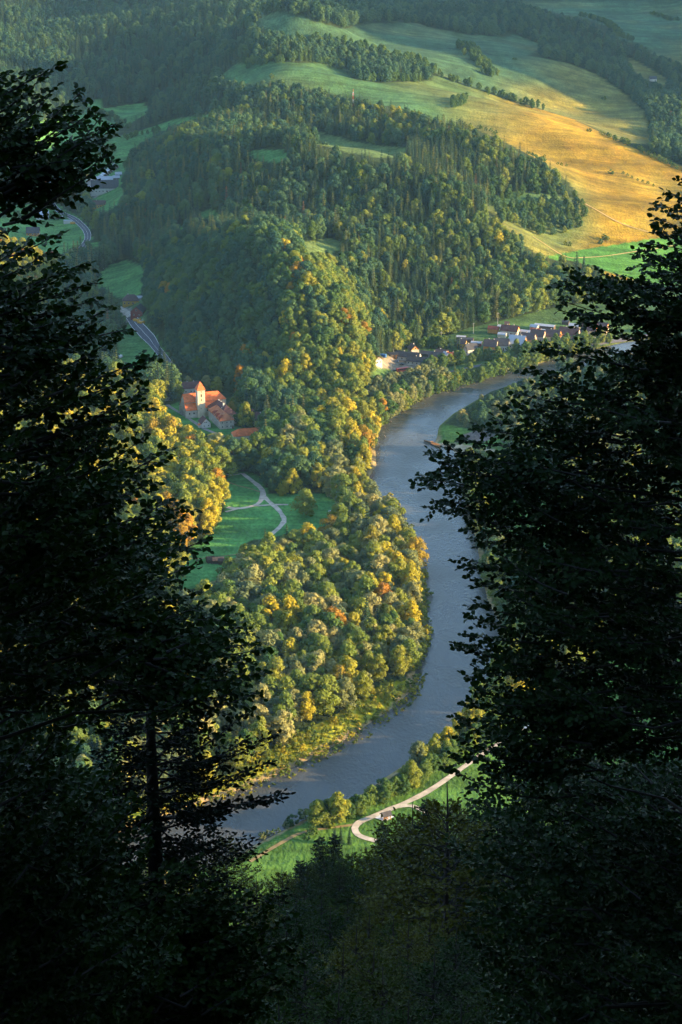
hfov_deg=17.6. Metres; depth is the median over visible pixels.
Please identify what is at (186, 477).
broadleaf tree
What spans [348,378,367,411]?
broadleaf tree
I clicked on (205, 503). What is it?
broadleaf tree
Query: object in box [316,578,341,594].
willow tree
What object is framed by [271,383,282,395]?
broadleaf tree
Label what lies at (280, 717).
willow tree
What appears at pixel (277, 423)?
broadleaf tree
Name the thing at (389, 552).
broadleaf tree
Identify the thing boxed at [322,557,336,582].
broadleaf tree
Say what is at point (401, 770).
broadleaf tree
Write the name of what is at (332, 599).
willow tree
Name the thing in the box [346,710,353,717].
shrub
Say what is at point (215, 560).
hut
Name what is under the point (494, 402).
willow tree
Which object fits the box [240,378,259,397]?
broadleaf tree
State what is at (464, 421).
willow tree
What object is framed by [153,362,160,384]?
spruce tree
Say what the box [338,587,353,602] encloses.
broadleaf tree
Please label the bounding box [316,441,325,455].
broadleaf tree
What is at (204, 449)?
broadleaf tree
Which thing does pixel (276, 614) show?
broadleaf tree
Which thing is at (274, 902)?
beech tree
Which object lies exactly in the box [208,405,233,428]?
monastery wing
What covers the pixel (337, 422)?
broadleaf tree
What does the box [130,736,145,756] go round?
willow tree
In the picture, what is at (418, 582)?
willow tree
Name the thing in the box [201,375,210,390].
willow tree
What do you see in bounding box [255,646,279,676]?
broadleaf tree
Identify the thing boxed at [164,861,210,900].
beech tree
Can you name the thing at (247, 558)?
willow tree
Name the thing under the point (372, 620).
broadleaf tree
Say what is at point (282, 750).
shrub
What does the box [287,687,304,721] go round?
willow tree
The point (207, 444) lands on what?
broadleaf tree
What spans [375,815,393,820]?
paving
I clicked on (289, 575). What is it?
willow tree
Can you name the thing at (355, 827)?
riverside path
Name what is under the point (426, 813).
fir tree
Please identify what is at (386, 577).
broadleaf tree
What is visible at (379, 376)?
willow tree
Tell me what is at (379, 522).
willow tree
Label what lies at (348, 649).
broadleaf tree
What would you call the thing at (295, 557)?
broadleaf tree
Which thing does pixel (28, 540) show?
beech tree
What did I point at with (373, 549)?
broadleaf tree
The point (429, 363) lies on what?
willow tree
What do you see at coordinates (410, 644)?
broadleaf tree
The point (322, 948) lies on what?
beech tree
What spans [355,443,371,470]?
broadleaf tree
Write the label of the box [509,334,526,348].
house
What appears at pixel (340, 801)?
broadleaf tree
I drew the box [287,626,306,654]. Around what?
willow tree
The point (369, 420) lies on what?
broadleaf tree
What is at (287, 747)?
shrub
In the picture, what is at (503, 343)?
house
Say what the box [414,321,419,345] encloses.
spruce tree
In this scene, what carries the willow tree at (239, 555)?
on the terrain
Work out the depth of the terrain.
2423.46 m
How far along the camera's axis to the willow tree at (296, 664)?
1222.82 m
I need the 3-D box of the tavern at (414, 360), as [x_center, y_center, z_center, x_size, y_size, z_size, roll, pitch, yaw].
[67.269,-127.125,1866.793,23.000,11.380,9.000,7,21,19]
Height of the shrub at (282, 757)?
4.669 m
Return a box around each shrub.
[238,780,247,788]
[278,754,285,761]
[280,746,286,753]
[282,821,289,828]
[285,744,291,751]
[288,754,294,761]
[291,741,299,749]
[295,812,302,821]
[297,732,304,740]
[299,743,306,751]
[299,751,307,758]
[302,832,310,840]
[304,726,313,733]
[307,826,315,834]
[309,722,317,729]
[317,747,322,753]
[323,819,334,827]
[333,740,342,747]
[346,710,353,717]
[355,725,362,731]
[364,703,370,711]
[409,687,416,694]
[419,597,430,606]
[422,628,431,637]
[424,587,433,596]
[426,635,432,644]
[427,625,433,632]
[447,382,455,389]
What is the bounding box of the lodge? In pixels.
[91,179,118,195]
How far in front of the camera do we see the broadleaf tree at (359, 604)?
1306.01 m
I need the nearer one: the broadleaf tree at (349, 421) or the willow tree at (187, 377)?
the broadleaf tree at (349, 421)
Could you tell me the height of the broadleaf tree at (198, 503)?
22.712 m
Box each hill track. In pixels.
[536,238,672,257]
[586,204,671,238]
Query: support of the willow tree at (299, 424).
on the terrain
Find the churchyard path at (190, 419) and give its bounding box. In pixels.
[166,405,224,436]
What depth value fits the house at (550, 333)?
1925.54 m
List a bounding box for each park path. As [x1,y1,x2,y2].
[226,473,265,508]
[255,504,287,505]
[261,495,286,534]
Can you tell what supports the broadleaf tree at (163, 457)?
on the terrain
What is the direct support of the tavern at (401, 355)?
on the terrain
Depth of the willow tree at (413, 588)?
1343.86 m
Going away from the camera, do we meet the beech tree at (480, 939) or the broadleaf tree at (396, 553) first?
the beech tree at (480, 939)
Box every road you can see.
[49,182,90,247]
[119,306,129,317]
[126,317,177,371]
[429,334,647,376]
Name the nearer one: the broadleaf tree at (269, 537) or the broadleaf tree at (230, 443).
the broadleaf tree at (269, 537)
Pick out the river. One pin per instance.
(359, 766)
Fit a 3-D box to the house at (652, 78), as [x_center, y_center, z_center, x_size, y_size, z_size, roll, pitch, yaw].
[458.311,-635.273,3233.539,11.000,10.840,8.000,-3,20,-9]
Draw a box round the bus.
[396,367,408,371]
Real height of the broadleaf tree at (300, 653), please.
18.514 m
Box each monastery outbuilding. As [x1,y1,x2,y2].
[231,427,258,440]
[248,409,260,426]
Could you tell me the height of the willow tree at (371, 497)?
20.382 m
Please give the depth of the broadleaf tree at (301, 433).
1603.98 m
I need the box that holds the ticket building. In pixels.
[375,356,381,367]
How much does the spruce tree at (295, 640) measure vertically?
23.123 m
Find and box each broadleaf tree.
[139,361,166,385]
[155,413,170,433]
[159,415,181,432]
[161,451,177,465]
[162,457,178,468]
[164,425,182,441]
[167,435,179,446]
[168,457,203,474]
[171,417,182,432]
[171,481,194,497]
[175,439,194,451]
[175,445,190,461]
[175,491,199,524]
[176,474,194,486]
[178,430,189,442]
[180,424,192,432]
[184,505,197,537]
[185,434,196,444]
[186,479,201,489]
[188,430,208,442]
[188,445,199,459]
[188,459,205,470]
[188,467,203,479]
[190,488,206,517]
[194,438,205,444]
[194,483,209,502]
[195,452,212,469]
[195,497,209,528]
[197,497,218,528]
[198,446,210,454]
[199,475,213,491]
[200,442,214,463]
[201,453,218,470]
[203,479,223,502]
[205,471,221,486]
[208,464,224,475]
[208,493,221,521]
[209,591,228,605]
[210,445,238,476]
[211,467,225,487]
[215,557,234,579]
[218,583,238,601]
[220,434,232,453]
[223,562,242,573]
[224,437,248,473]
[232,437,256,470]
[233,377,258,403]
[235,366,254,391]
[235,597,250,613]
[237,551,260,563]
[239,560,262,578]
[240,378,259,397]
[241,372,256,396]
[242,602,270,621]
[242,630,257,648]
[242,639,257,661]
[247,432,266,464]
[248,386,269,412]
[249,426,277,451]
[249,605,271,625]
[249,612,267,631]
[250,548,262,559]
[252,368,261,376]
[252,419,275,434]
[254,375,265,386]
[254,661,266,684]
[254,716,268,740]
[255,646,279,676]
[256,457,274,484]
[256,543,270,552]
[257,408,271,425]
[257,447,277,474]
[257,584,285,600]
[258,367,280,378]
[258,555,273,578]
[259,375,274,387]
[259,423,280,432]
[259,531,275,546]
[260,623,276,630]
[260,674,278,703]
[261,385,275,401]
[261,548,278,568]
[261,576,279,594]
[262,655,287,692]
[264,446,280,469]
[267,411,279,421]
[267,453,281,465]
[268,631,284,657]
[268,703,291,734]
[269,435,288,452]
[269,610,288,634]
[270,390,284,408]
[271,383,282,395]
[272,545,284,551]
[274,358,292,379]
[274,419,292,435]
[274,420,280,435]
[274,676,297,702]
[275,593,287,607]
[276,404,296,419]
[276,457,292,487]
[276,557,297,573]
[277,550,288,559]
[277,609,297,639]
[279,529,303,549]
[279,690,296,727]
[280,637,298,662]
[281,388,298,407]
[281,578,303,592]
[284,542,299,555]
[286,443,296,460]
[286,552,308,569]
[287,349,304,378]
[287,623,307,647]
[288,398,297,413]
[289,669,306,687]
[290,383,305,395]
[290,454,313,486]
[290,588,304,612]
[291,414,318,434]
[292,446,309,461]
[293,405,303,413]
[294,435,306,446]
[294,597,305,622]
[295,431,306,442]
[296,672,324,715]
[297,522,315,543]
[297,632,325,661]
[297,650,307,662]
[298,691,315,720]
[299,528,324,553]
[300,604,322,622]
[301,617,313,637]
[302,550,323,565]
[302,653,326,674]
[303,568,314,591]
[304,422,322,440]
[306,396,323,406]
[306,429,327,447]
[306,444,321,464]
[307,409,317,416]
[307,451,322,481]
[308,634,336,659]
[309,562,327,581]
[310,415,317,422]
[311,571,321,582]
[312,413,327,418]
[313,388,327,399]
[314,418,329,438]
[316,405,327,413]
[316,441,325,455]
[316,581,343,604]
[319,441,327,454]
[319,643,338,665]
[320,427,332,437]
[321,542,336,561]
[322,434,337,446]
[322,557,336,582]
[322,587,335,602]
[323,409,348,428]
[324,502,355,528]
[325,397,335,408]
[325,791,350,823]
[327,418,350,437]
[327,664,350,690]
[328,399,341,413]
[328,792,345,820]
[329,515,351,539]
[329,791,347,823]
[330,388,346,398]
[331,473,353,499]
[332,391,344,400]
[332,432,345,447]
[332,655,358,685]
[333,427,346,447]
[334,404,348,418]
[335,638,356,655]
[335,641,361,669]
[336,487,348,504]
[336,544,355,561]
[337,496,350,512]
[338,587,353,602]
[341,396,356,412]
[342,492,360,513]
[342,560,360,585]
[342,622,361,638]
[343,362,362,381]
[343,419,360,436]
[344,416,358,428]
[345,421,362,446]
[345,432,359,450]
[345,612,360,626]
[346,596,362,620]
[347,595,361,611]
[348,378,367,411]
[348,411,363,425]
[350,571,380,596]
[351,628,370,669]
[352,505,369,521]
[353,574,375,596]
[353,597,372,627]
[355,424,377,451]
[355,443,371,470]
[356,439,369,467]
[357,524,380,552]
[359,650,374,676]
[360,541,381,569]
[363,417,380,436]
[363,617,381,641]
[370,654,388,681]
[376,571,393,585]
[377,540,391,553]
[378,534,389,541]
[381,624,396,645]
[384,610,398,625]
[385,514,401,539]
[385,549,396,564]
[387,644,411,671]
[389,550,408,567]
[389,556,406,587]
[396,759,420,786]
[397,563,421,584]
[397,599,421,625]
[399,536,429,568]
[400,638,419,669]
[403,760,422,788]
[475,524,494,553]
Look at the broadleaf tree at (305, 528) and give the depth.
1426.09 m
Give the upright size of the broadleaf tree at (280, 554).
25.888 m
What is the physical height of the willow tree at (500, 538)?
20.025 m
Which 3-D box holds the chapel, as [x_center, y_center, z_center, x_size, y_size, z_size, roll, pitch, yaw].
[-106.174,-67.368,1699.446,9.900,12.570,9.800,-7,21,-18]
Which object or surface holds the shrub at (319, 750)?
on the terrain
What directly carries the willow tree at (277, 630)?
on the terrain
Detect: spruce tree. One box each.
[99,243,108,268]
[124,230,133,256]
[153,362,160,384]
[164,361,170,385]
[167,360,177,400]
[243,381,249,404]
[253,386,258,411]
[255,191,260,209]
[261,156,267,183]
[275,390,280,409]
[283,644,286,659]
[287,184,292,203]
[291,629,297,653]
[295,196,302,212]
[309,184,314,207]
[312,177,318,195]
[332,208,336,235]
[337,666,342,693]
[340,429,344,448]
[344,226,351,250]
[344,228,347,250]
[370,269,375,286]
[374,335,379,355]
[376,605,379,624]
[384,188,390,212]
[384,327,392,351]
[391,154,395,177]
[392,296,397,320]
[394,171,399,194]
[395,298,400,320]
[396,321,403,350]
[402,174,407,199]
[411,165,417,191]
[411,170,418,196]
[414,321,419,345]
[417,311,422,338]
[423,161,428,179]
[424,317,429,341]
[434,367,440,391]
[435,182,442,208]
[448,182,454,207]
[459,281,464,301]
[464,299,468,325]
[465,264,471,286]
[467,299,476,326]
[473,181,480,209]
[474,278,478,301]
[486,294,492,319]
[491,291,500,318]
[503,290,511,318]
[504,277,508,296]
[518,241,523,261]
[521,273,525,290]
[574,252,577,270]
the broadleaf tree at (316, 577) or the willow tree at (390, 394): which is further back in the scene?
the willow tree at (390, 394)
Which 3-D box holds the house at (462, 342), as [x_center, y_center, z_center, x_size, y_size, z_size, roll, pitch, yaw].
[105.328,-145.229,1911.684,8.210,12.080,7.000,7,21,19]
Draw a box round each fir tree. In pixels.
[75,601,295,1021]
[291,860,312,909]
[306,836,336,930]
[325,833,347,887]
[363,822,399,912]
[388,797,473,991]
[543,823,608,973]
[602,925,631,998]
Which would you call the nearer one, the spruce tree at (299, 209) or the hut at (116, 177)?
the spruce tree at (299, 209)
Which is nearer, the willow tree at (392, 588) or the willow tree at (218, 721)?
the willow tree at (218, 721)
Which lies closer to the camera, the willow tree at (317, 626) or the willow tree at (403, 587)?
the willow tree at (317, 626)
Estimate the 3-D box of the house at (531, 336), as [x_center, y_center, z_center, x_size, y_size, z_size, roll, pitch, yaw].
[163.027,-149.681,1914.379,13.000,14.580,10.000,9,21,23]
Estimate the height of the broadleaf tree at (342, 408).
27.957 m
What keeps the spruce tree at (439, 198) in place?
on the terrain
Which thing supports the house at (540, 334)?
on the terrain
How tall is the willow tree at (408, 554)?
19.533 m
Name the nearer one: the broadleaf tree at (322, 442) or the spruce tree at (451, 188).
the broadleaf tree at (322, 442)
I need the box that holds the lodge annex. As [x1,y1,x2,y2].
[96,176,112,179]
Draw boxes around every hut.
[113,175,119,179]
[165,392,171,400]
[206,556,214,562]
[212,557,223,563]
[218,558,224,564]
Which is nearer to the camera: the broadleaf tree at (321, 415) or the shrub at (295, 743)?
the shrub at (295, 743)
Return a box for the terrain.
[0,0,681,1016]
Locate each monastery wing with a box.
[207,399,236,423]
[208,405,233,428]
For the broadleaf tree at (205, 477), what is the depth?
1516.04 m
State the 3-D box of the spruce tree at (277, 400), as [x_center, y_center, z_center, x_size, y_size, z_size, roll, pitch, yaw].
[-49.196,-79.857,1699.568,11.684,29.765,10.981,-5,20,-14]
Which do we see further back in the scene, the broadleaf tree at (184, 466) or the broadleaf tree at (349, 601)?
the broadleaf tree at (184, 466)
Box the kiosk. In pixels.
[387,352,397,359]
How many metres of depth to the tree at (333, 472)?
1540.54 m
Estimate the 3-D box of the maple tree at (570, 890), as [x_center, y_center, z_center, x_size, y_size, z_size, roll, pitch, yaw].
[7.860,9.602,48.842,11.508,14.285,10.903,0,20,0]
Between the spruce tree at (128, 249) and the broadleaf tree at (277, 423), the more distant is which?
the spruce tree at (128, 249)
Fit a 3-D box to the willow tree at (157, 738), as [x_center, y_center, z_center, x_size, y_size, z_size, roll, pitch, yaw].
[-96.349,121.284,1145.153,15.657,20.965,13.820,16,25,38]
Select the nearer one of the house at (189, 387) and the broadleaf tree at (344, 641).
the broadleaf tree at (344, 641)
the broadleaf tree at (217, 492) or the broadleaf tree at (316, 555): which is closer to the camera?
the broadleaf tree at (316, 555)
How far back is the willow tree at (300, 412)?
1650.50 m
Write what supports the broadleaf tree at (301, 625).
on the terrain
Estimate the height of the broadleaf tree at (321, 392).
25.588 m
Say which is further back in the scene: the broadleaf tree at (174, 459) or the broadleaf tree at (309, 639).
the broadleaf tree at (174, 459)
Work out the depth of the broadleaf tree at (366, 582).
1329.44 m
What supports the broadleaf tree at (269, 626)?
on the terrain
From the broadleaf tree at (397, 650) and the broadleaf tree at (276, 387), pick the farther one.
the broadleaf tree at (276, 387)
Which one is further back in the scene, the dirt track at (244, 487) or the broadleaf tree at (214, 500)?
the dirt track at (244, 487)
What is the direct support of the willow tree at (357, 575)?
on the terrain
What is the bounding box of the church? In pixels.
[179,382,225,417]
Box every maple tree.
[408,175,681,828]
[443,741,681,1023]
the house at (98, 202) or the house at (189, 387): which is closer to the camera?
the house at (189, 387)
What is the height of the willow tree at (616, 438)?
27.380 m
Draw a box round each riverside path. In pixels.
[351,725,528,841]
[392,804,431,812]
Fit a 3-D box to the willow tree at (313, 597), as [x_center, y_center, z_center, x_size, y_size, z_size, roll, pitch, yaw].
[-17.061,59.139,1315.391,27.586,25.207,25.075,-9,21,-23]
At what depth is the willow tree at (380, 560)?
1370.42 m
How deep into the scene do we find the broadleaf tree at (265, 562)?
1354.25 m
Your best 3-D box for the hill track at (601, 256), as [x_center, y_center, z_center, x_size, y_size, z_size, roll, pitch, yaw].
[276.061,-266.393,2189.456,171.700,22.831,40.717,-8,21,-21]
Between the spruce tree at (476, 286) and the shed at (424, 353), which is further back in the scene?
the spruce tree at (476, 286)
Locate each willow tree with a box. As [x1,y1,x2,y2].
[65,753,96,765]
[113,760,137,792]
[122,718,135,737]
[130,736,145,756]
[135,777,146,798]
[156,728,162,741]
[156,744,184,786]
[157,730,178,768]
[171,589,197,606]
[184,375,190,381]
[194,599,218,620]
[194,717,216,750]
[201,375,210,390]
[203,699,232,730]
[205,712,226,733]
[206,432,225,446]
[213,658,228,671]
[221,705,239,733]
[225,746,235,768]
[226,596,232,603]
[230,571,246,585]
[231,709,251,737]
[233,552,246,561]
[235,556,258,564]
[239,567,263,584]
[242,563,266,582]
[246,703,272,735]
[248,682,271,716]
[252,593,280,621]
[265,696,292,713]
[266,629,287,654]
[266,709,296,744]
[267,659,288,687]
[275,432,300,453]
[275,538,291,547]
[276,571,304,591]
[279,424,296,434]
[283,561,300,580]
[283,653,305,670]
[285,660,306,680]
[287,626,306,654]
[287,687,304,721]
[290,409,305,416]
[290,561,304,575]
[291,416,313,434]
[296,550,312,561]
[296,570,311,592]
[300,556,315,571]
[300,592,327,619]
[302,619,330,645]
[302,649,335,682]
[311,541,326,552]
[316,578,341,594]
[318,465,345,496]
[318,546,339,575]
[322,595,348,619]
[323,527,343,541]
[324,444,343,454]
[326,438,343,453]
[326,626,344,648]
[327,561,345,579]
[333,453,351,471]
[333,605,348,624]
[333,677,357,709]
[334,487,350,504]
[334,538,342,553]
[334,634,346,654]
[336,543,359,564]
[336,582,352,595]
[340,569,358,593]
[345,465,354,474]
[346,570,365,593]
[347,513,363,535]
[351,456,365,467]
[351,519,367,540]
[352,502,369,523]
[354,491,364,510]
[354,550,368,571]
[354,641,375,670]
[358,617,376,642]
[360,538,378,550]
[362,591,383,624]
[363,493,379,514]
[363,553,390,577]
[364,480,381,496]
[364,515,387,534]
[366,671,373,688]
[367,389,375,398]
[369,498,385,516]
[372,374,382,383]
[374,378,381,388]
[374,383,381,390]
[374,641,390,663]
[375,571,383,581]
[378,505,400,518]
[378,582,399,598]
[379,591,399,610]
[380,380,390,388]
[382,527,396,542]
[383,375,390,386]
[385,372,396,382]
[385,392,394,398]
[385,495,396,508]
[385,624,399,637]
[386,395,395,410]
[387,542,398,550]
[388,512,404,527]
[388,634,409,657]
[392,600,411,621]
[394,371,400,382]
[394,391,404,411]
[396,626,417,640]
[397,548,422,569]
[398,371,405,382]
[398,523,415,534]
[398,584,410,599]
[402,371,410,381]
[404,367,416,380]
[404,580,422,608]
[405,375,423,386]
[405,576,420,585]
[406,636,420,656]
[407,385,416,400]
[408,740,426,765]
[409,621,425,643]
[414,369,423,377]
[415,383,424,400]
[420,363,428,376]
[422,380,432,396]
[425,360,434,370]
[430,368,439,384]
[437,366,451,384]
[441,366,449,385]
[456,409,467,419]
[461,417,468,426]
[484,530,502,550]
[490,400,501,414]
[503,395,517,407]
[612,433,627,447]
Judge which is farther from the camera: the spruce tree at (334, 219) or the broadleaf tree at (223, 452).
the spruce tree at (334, 219)
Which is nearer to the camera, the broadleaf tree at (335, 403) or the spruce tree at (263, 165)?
the broadleaf tree at (335, 403)
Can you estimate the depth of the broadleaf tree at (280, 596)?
1307.78 m
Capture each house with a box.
[93,199,105,208]
[122,293,139,307]
[181,380,198,393]
[407,343,418,351]
[428,350,443,358]
[435,348,448,351]
[457,338,467,348]
[463,342,477,355]
[483,338,497,352]
[495,337,509,350]
[500,323,519,335]
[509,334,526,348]
[521,331,536,341]
[530,328,545,341]
[545,328,562,339]
[559,325,580,338]
[581,324,597,337]
[598,321,608,334]
[649,76,656,80]
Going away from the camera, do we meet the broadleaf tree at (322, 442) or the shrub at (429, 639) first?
the shrub at (429, 639)
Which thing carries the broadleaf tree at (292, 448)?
on the terrain
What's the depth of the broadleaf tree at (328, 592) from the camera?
1319.75 m
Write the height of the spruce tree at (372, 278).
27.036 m
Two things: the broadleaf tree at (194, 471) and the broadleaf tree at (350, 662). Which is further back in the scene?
the broadleaf tree at (194, 471)
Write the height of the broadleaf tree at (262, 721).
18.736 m
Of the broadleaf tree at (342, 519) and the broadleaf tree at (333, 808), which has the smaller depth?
the broadleaf tree at (333, 808)
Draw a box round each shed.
[420,350,428,356]
[460,337,473,342]
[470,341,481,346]
[487,325,498,333]
[497,332,506,337]
[519,329,529,334]
[529,324,538,327]
[535,323,555,328]
[562,320,569,324]
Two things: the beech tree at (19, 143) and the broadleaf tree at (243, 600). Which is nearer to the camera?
the beech tree at (19, 143)
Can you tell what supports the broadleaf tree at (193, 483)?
on the terrain
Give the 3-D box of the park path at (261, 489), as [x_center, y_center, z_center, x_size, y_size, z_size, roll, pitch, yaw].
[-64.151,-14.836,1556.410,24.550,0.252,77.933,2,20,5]
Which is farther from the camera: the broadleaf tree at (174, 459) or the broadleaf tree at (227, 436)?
the broadleaf tree at (227, 436)
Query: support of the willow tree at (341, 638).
on the terrain
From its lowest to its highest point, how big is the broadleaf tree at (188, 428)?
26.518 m
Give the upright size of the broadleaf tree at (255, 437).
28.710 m
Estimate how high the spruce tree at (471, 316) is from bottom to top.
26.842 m
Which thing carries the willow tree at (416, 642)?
on the terrain
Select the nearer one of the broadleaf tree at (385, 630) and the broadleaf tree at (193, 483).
the broadleaf tree at (385, 630)
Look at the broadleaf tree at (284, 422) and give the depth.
1625.37 m
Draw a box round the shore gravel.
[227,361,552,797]
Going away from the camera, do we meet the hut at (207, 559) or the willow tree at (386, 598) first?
the willow tree at (386, 598)
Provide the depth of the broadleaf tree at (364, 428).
1626.30 m
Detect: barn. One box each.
[26,227,39,235]
[130,303,146,319]
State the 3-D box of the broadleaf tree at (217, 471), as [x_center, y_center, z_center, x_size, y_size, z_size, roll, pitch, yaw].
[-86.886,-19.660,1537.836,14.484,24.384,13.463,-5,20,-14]
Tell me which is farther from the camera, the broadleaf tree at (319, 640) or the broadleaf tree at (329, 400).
the broadleaf tree at (329, 400)
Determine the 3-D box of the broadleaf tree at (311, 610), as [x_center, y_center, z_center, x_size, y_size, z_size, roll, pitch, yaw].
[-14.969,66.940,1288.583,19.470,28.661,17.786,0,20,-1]
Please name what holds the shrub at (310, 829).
on the terrain
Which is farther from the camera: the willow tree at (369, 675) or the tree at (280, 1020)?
the willow tree at (369, 675)
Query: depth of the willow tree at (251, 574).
1336.10 m
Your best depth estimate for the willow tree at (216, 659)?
1221.65 m
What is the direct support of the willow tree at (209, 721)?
on the terrain
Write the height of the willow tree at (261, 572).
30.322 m
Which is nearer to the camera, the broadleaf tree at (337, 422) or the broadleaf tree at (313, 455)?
the broadleaf tree at (313, 455)
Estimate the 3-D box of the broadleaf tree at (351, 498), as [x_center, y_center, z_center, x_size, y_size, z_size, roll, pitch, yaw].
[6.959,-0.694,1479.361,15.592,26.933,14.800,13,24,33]
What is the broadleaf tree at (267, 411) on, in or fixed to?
on the terrain
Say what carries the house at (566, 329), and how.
on the terrain
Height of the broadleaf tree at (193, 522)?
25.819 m
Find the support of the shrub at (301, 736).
on the terrain
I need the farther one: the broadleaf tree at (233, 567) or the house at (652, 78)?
the house at (652, 78)
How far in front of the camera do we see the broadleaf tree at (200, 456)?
1557.08 m
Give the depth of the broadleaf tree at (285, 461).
1552.24 m
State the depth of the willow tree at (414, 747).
1135.56 m
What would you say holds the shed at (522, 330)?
on the terrain
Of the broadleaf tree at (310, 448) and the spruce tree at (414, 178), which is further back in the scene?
the spruce tree at (414, 178)
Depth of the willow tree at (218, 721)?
1164.69 m
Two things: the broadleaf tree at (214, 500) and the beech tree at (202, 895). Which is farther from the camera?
the broadleaf tree at (214, 500)
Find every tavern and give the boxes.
[396,350,421,360]
[406,355,428,364]
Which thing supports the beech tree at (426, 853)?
on the terrain
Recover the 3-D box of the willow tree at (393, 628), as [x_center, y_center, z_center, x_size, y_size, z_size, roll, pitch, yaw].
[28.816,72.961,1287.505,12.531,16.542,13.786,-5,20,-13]
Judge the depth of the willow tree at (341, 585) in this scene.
1347.69 m
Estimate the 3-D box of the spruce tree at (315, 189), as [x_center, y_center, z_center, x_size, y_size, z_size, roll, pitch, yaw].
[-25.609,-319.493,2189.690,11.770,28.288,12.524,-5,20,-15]
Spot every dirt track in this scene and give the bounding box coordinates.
[229,482,259,491]
[249,824,352,861]
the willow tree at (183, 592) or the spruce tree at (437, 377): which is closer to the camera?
the willow tree at (183, 592)
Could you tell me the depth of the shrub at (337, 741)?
1169.86 m
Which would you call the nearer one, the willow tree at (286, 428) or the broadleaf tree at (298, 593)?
the broadleaf tree at (298, 593)
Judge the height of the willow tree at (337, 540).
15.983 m
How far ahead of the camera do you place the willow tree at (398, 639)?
1262.54 m
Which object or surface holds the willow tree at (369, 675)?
on the terrain
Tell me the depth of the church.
1722.23 m
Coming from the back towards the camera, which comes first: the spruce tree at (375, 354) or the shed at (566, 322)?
the shed at (566, 322)
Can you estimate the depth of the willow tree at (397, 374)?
1806.27 m
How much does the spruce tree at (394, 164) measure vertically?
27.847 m
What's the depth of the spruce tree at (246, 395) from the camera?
1722.91 m
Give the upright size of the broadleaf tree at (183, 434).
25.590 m
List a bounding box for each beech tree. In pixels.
[0,60,123,583]
[0,225,202,646]
[0,472,274,748]
[0,691,188,1023]
[0,786,315,1023]
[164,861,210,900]
[182,885,226,906]
[191,836,264,923]
[228,876,276,937]
[234,942,310,1023]
[238,903,285,985]
[248,913,322,996]
[249,885,303,950]
[253,951,363,1023]
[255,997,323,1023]
[258,871,303,913]
[267,934,350,1017]
[283,862,334,906]
[295,907,367,976]
[295,942,392,1023]
[303,857,347,902]
[314,924,402,1010]
[317,903,377,961]
[320,858,364,905]
[325,851,363,926]
[336,910,394,972]
[349,856,387,903]
[350,802,457,942]
[354,879,390,923]
[358,782,507,968]
[401,800,508,974]
[407,930,496,1020]
[427,786,560,993]
[429,926,509,1021]
[456,969,533,1023]
[483,804,563,947]
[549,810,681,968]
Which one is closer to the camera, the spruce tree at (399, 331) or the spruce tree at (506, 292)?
the spruce tree at (399, 331)
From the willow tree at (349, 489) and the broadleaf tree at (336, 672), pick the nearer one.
the broadleaf tree at (336, 672)
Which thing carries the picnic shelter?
on the paving
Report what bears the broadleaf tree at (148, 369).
on the terrain
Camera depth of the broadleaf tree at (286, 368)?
1766.97 m
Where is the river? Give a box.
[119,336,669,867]
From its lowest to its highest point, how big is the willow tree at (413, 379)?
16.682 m
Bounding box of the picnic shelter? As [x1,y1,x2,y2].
[380,810,391,819]
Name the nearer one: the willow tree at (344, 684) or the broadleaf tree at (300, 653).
the willow tree at (344, 684)
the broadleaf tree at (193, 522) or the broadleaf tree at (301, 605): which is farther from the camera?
the broadleaf tree at (193, 522)
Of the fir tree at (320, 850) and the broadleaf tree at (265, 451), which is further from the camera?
the broadleaf tree at (265, 451)
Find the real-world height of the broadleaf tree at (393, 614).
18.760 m
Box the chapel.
[198,415,210,427]
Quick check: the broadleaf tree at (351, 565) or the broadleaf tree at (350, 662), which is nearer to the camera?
the broadleaf tree at (350, 662)
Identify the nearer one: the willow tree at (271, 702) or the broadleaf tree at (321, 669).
the willow tree at (271, 702)
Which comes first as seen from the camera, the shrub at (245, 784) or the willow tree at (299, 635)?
the shrub at (245, 784)

